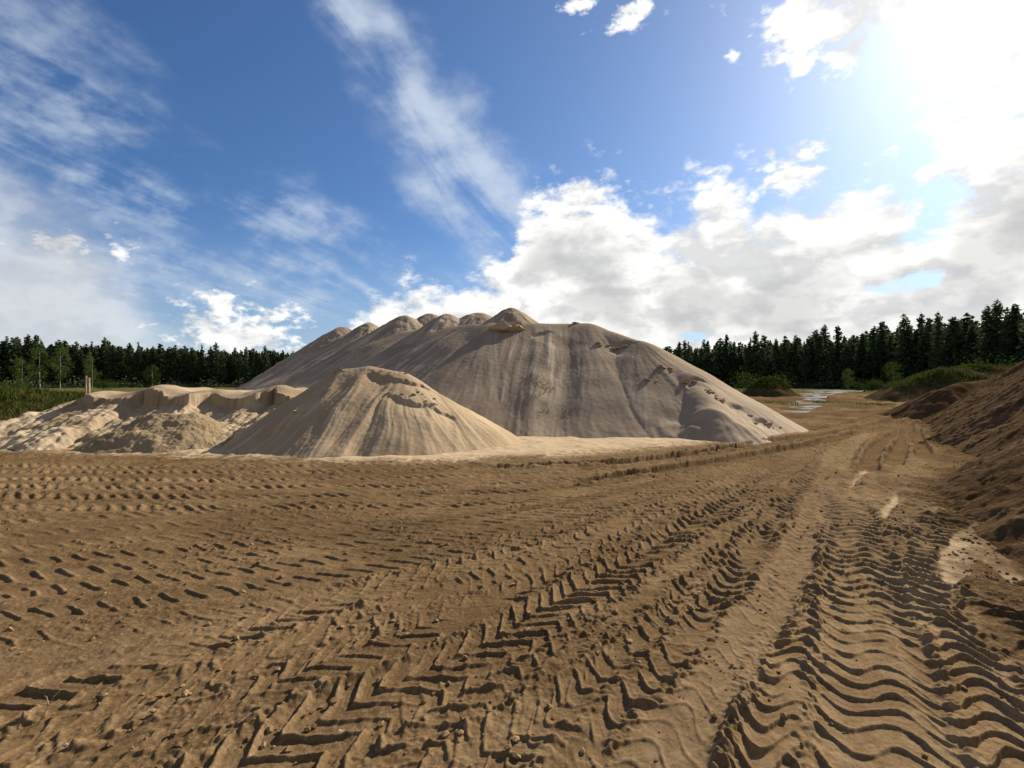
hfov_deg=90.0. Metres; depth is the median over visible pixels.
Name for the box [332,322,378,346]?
sand cone
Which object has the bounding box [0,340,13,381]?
pine tree
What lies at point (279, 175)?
sky
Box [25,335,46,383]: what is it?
pine tree
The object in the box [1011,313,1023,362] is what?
pine tree
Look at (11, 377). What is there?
pine tree
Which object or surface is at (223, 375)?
pine tree
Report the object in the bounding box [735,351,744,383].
pine tree
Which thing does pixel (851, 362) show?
pine tree
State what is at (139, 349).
pine tree
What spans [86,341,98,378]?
pine tree
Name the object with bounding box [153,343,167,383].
pine tree
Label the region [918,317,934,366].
pine tree
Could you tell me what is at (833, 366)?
pine tree
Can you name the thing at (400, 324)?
sand cone
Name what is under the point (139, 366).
pine tree
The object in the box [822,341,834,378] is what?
pine tree
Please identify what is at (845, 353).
pine tree
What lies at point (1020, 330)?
pine tree
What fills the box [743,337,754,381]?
pine tree
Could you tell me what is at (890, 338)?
pine tree
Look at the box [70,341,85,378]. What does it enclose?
pine tree
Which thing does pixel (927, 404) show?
soil bank
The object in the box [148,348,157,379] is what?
pine tree
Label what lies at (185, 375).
pine tree
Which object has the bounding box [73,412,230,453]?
gravel heap
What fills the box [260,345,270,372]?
pine tree
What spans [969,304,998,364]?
pine tree
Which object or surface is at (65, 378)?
pine tree
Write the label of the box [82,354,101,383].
birch tree
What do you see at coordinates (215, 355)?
pine tree
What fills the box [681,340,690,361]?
pine tree
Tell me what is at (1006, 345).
pine tree
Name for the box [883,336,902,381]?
pine tree
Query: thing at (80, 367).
pine tree
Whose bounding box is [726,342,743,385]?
pine tree
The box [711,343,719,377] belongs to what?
pine tree
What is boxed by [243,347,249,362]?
pine tree
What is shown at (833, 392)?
water
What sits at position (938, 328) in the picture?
pine tree
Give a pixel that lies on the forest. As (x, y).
(277, 358)
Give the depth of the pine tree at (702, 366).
243.56 m
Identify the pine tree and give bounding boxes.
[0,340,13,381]
[3,337,23,384]
[8,341,26,382]
[19,334,36,382]
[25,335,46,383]
[34,344,49,382]
[40,348,58,382]
[48,340,70,384]
[58,347,73,382]
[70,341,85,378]
[71,345,87,382]
[81,347,96,382]
[82,344,88,368]
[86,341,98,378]
[91,347,102,376]
[97,337,109,374]
[99,340,114,381]
[103,345,124,383]
[116,347,127,380]
[121,343,137,382]
[124,344,135,382]
[130,342,144,381]
[135,348,143,371]
[140,350,154,378]
[148,346,157,379]
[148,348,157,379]
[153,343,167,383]
[157,354,168,384]
[163,347,171,380]
[167,345,185,380]
[176,346,189,383]
[186,348,198,382]
[193,351,206,384]
[196,345,208,382]
[205,347,215,378]
[209,342,222,382]
[218,354,228,384]
[223,357,230,379]
[227,355,233,382]
[229,347,239,384]
[234,350,244,383]
[241,355,253,382]
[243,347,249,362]
[247,348,257,377]
[250,351,261,378]
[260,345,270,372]
[269,350,277,366]
[278,350,285,361]
[667,346,674,354]
[675,341,683,359]
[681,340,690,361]
[685,342,692,363]
[691,349,701,368]
[699,339,705,367]
[700,345,713,373]
[701,341,713,374]
[710,338,732,379]
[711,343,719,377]
[720,334,733,383]
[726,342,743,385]
[727,341,736,382]
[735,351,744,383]
[739,343,757,382]
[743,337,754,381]
[747,331,760,378]
[755,348,770,375]
[758,335,773,376]
[767,349,778,376]
[769,339,783,376]
[776,336,792,370]
[780,344,791,381]
[786,340,804,385]
[787,335,802,375]
[796,343,815,385]
[803,335,814,381]
[803,337,819,384]
[810,329,825,387]
[813,335,827,382]
[815,324,830,382]
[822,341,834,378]
[824,342,841,383]
[830,325,843,380]
[837,343,851,382]
[843,336,860,383]
[844,342,860,378]
[850,333,869,382]
[858,335,871,383]
[860,326,885,378]
[866,360,883,383]
[867,321,891,382]
[879,325,892,376]
[879,331,898,382]
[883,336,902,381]
[889,314,915,378]
[892,319,918,379]
[896,325,919,358]
[910,323,931,375]
[912,329,919,358]
[915,313,925,335]
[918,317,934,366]
[918,321,936,370]
[924,311,947,369]
[936,317,965,366]
[940,318,968,367]
[957,327,978,365]
[959,315,977,363]
[959,320,967,359]
[961,312,972,335]
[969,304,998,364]
[969,323,982,364]
[982,300,1006,364]
[991,307,1010,361]
[993,311,1018,364]
[997,303,1022,365]
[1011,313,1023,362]
[1013,312,1023,361]
[1015,325,1023,359]
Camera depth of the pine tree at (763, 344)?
219.64 m
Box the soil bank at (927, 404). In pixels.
[880,379,987,418]
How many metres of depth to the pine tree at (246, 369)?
264.61 m
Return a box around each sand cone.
[252,327,351,379]
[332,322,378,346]
[342,315,422,351]
[404,314,459,344]
[417,313,437,325]
[459,313,491,325]
[482,307,537,323]
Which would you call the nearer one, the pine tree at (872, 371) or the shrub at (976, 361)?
the shrub at (976, 361)
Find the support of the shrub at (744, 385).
on the grassy mound at (763, 386)
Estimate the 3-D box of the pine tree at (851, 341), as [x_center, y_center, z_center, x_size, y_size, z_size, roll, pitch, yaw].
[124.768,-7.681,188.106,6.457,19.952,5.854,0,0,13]
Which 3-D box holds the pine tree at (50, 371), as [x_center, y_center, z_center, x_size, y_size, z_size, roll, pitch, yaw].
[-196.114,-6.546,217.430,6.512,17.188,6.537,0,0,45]
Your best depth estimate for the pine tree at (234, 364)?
263.10 m
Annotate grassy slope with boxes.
[0,385,92,421]
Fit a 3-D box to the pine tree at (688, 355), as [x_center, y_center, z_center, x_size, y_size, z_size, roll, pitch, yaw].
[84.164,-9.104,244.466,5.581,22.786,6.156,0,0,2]
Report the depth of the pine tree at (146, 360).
239.26 m
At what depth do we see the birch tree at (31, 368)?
177.05 m
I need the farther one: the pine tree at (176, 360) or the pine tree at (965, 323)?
the pine tree at (176, 360)
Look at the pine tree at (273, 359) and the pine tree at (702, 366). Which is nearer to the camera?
the pine tree at (702, 366)
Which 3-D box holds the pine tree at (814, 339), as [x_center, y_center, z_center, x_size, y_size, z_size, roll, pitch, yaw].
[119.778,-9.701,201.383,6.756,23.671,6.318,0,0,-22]
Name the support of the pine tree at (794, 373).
on the ground at (896, 695)
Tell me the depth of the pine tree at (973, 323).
141.37 m
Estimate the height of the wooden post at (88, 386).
0.912 m
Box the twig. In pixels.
[37,686,64,725]
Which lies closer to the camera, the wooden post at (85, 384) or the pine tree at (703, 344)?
the wooden post at (85, 384)
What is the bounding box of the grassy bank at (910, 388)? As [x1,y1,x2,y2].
[862,361,1021,401]
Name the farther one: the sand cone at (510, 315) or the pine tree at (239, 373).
the pine tree at (239, 373)
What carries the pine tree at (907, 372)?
on the ground at (896, 695)
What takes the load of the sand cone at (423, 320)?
on the sand mound at (573, 379)
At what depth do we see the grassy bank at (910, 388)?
57.78 m
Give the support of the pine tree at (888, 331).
on the ground at (896, 695)
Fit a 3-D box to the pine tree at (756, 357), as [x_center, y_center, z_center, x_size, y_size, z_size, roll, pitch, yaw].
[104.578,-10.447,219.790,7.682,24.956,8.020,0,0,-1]
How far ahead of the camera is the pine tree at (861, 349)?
178.47 m
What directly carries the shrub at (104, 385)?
on the ground at (896, 695)
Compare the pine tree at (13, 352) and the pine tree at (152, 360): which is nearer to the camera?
the pine tree at (13, 352)
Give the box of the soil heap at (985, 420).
[918,360,1023,609]
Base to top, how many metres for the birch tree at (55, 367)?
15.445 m
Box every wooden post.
[85,376,86,393]
[87,378,90,393]
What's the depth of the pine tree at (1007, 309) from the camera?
130.25 m
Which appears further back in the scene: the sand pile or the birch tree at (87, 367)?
the birch tree at (87, 367)
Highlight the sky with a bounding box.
[0,0,1023,383]
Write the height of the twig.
0.154 m
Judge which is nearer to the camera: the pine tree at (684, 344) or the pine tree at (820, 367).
the pine tree at (820, 367)
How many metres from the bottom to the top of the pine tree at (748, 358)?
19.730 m
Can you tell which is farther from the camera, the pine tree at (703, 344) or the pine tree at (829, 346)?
the pine tree at (703, 344)
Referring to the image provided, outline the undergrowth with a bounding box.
[0,370,899,388]
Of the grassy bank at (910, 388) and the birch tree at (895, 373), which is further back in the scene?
the birch tree at (895, 373)
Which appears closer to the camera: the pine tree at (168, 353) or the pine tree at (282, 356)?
the pine tree at (168, 353)
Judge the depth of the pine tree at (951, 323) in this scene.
143.23 m
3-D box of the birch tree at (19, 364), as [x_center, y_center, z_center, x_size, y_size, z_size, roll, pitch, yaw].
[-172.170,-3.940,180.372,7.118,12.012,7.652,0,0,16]
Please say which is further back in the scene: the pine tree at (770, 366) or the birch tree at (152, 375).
the pine tree at (770, 366)
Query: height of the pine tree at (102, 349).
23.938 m
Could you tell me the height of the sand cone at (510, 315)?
1.563 m
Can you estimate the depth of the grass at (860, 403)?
45.48 m
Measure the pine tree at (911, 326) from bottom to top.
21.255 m
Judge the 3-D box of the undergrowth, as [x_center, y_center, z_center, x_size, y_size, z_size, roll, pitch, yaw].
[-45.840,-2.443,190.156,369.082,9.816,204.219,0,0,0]
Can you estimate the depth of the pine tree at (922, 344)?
155.42 m
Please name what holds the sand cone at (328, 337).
on the sand mound at (573, 379)
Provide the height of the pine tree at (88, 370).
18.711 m
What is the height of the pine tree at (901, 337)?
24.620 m
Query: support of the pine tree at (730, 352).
on the ground at (896, 695)
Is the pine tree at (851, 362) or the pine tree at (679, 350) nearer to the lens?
the pine tree at (851, 362)
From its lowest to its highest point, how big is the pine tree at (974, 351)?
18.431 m
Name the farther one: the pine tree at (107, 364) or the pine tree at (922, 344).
the pine tree at (107, 364)
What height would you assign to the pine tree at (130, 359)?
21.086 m
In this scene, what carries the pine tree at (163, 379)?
on the ground at (896, 695)
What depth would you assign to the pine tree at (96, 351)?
230.49 m
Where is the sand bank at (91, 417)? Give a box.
[0,385,307,451]
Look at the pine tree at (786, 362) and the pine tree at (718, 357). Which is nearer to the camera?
the pine tree at (786, 362)
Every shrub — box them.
[0,378,29,388]
[90,376,118,389]
[729,368,794,391]
[849,376,888,391]
[954,350,1023,371]
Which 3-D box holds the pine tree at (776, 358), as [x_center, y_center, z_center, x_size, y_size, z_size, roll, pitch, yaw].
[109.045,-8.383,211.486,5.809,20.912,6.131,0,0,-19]
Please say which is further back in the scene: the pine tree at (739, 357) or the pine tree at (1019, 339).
the pine tree at (739, 357)
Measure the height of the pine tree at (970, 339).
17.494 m
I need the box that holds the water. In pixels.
[784,389,866,412]
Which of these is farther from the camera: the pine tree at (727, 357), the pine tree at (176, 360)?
the pine tree at (176, 360)
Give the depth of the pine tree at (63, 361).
218.57 m
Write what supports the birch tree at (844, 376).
on the ground at (896, 695)
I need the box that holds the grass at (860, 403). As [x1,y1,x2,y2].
[755,399,895,405]
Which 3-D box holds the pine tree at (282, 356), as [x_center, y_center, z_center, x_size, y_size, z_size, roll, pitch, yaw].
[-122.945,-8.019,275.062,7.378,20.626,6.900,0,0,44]
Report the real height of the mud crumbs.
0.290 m
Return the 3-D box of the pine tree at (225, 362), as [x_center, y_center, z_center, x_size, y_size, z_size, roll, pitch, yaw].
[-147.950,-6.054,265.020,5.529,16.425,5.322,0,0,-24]
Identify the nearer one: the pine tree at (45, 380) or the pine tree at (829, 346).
the pine tree at (829, 346)
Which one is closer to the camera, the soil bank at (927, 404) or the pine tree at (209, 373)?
the soil bank at (927, 404)
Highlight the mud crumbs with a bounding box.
[0,425,1020,767]
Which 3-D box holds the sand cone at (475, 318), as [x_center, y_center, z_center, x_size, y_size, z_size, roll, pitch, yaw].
[-1.940,-3.440,29.199,4.995,1.218,4.455,0,0,0]
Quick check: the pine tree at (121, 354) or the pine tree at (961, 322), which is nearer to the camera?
the pine tree at (961, 322)
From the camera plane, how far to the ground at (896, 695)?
4.04 m
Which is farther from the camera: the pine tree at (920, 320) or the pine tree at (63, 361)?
the pine tree at (63, 361)
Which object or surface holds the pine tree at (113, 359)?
on the ground at (896, 695)
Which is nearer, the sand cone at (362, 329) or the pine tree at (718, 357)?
the sand cone at (362, 329)
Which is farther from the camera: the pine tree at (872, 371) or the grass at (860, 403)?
the pine tree at (872, 371)
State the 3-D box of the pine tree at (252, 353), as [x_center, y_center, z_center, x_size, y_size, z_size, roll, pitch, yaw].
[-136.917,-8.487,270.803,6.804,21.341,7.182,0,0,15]
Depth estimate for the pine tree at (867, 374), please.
181.98 m
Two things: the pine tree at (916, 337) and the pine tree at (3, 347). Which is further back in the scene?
the pine tree at (3, 347)
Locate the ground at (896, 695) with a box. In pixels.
[0,387,1023,767]
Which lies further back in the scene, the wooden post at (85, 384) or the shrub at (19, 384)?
the shrub at (19, 384)
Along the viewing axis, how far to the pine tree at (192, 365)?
252.11 m
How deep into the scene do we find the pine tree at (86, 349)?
231.24 m
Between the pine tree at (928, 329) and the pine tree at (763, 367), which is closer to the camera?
the pine tree at (928, 329)
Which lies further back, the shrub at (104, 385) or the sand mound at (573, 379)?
the shrub at (104, 385)
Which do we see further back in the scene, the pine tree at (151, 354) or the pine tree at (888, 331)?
the pine tree at (151, 354)
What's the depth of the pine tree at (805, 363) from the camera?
197.03 m
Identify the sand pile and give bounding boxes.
[221,366,520,457]
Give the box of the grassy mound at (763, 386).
[741,376,800,396]
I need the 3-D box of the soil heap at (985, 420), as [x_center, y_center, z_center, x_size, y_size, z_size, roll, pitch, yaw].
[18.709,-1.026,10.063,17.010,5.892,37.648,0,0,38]
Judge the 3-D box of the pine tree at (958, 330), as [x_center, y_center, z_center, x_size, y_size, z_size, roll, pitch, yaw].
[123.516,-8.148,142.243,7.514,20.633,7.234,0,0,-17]
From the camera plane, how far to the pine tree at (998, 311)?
128.32 m
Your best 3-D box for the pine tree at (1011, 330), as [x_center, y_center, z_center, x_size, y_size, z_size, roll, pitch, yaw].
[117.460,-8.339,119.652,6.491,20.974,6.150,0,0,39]
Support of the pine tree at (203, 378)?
on the ground at (896, 695)
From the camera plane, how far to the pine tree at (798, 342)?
208.46 m
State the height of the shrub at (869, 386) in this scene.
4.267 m
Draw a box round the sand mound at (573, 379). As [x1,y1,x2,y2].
[233,321,808,444]
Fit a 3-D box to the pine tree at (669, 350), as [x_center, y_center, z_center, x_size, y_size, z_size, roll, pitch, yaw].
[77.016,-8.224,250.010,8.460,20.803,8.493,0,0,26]
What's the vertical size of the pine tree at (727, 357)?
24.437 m
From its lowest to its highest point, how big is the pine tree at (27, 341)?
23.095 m
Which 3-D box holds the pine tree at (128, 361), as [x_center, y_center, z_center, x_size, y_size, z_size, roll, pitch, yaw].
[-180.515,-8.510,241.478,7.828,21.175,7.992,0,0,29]
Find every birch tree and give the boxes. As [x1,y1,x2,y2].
[6,356,34,383]
[25,346,55,388]
[50,347,73,388]
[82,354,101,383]
[143,366,161,384]
[841,368,855,388]
[882,361,903,382]
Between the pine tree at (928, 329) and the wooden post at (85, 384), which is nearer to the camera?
the wooden post at (85, 384)
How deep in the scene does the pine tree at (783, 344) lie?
210.49 m
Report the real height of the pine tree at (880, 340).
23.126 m
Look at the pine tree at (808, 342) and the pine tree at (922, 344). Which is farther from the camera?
the pine tree at (808, 342)
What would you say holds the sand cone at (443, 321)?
on the sand mound at (573, 379)
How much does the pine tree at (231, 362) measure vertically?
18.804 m
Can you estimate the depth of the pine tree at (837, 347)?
192.60 m
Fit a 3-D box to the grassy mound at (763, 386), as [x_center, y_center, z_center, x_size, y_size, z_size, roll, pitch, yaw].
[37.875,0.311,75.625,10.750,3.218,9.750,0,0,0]
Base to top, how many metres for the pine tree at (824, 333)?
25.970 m
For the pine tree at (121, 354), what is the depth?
236.46 m
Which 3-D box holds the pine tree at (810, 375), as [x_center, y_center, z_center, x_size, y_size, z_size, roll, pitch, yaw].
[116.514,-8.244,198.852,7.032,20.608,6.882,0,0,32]
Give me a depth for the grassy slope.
28.35 m
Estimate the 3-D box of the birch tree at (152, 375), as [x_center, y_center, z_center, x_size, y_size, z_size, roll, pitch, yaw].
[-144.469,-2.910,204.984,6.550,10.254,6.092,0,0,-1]
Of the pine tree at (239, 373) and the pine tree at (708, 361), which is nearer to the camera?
the pine tree at (708, 361)
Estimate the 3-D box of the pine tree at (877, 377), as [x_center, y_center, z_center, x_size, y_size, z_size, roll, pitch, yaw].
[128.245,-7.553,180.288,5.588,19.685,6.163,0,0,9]
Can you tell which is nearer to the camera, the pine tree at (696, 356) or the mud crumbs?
the mud crumbs
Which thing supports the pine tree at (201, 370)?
on the ground at (896, 695)
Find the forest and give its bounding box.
[0,313,1023,386]
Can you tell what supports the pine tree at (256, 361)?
on the ground at (896, 695)
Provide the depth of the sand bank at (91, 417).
16.00 m

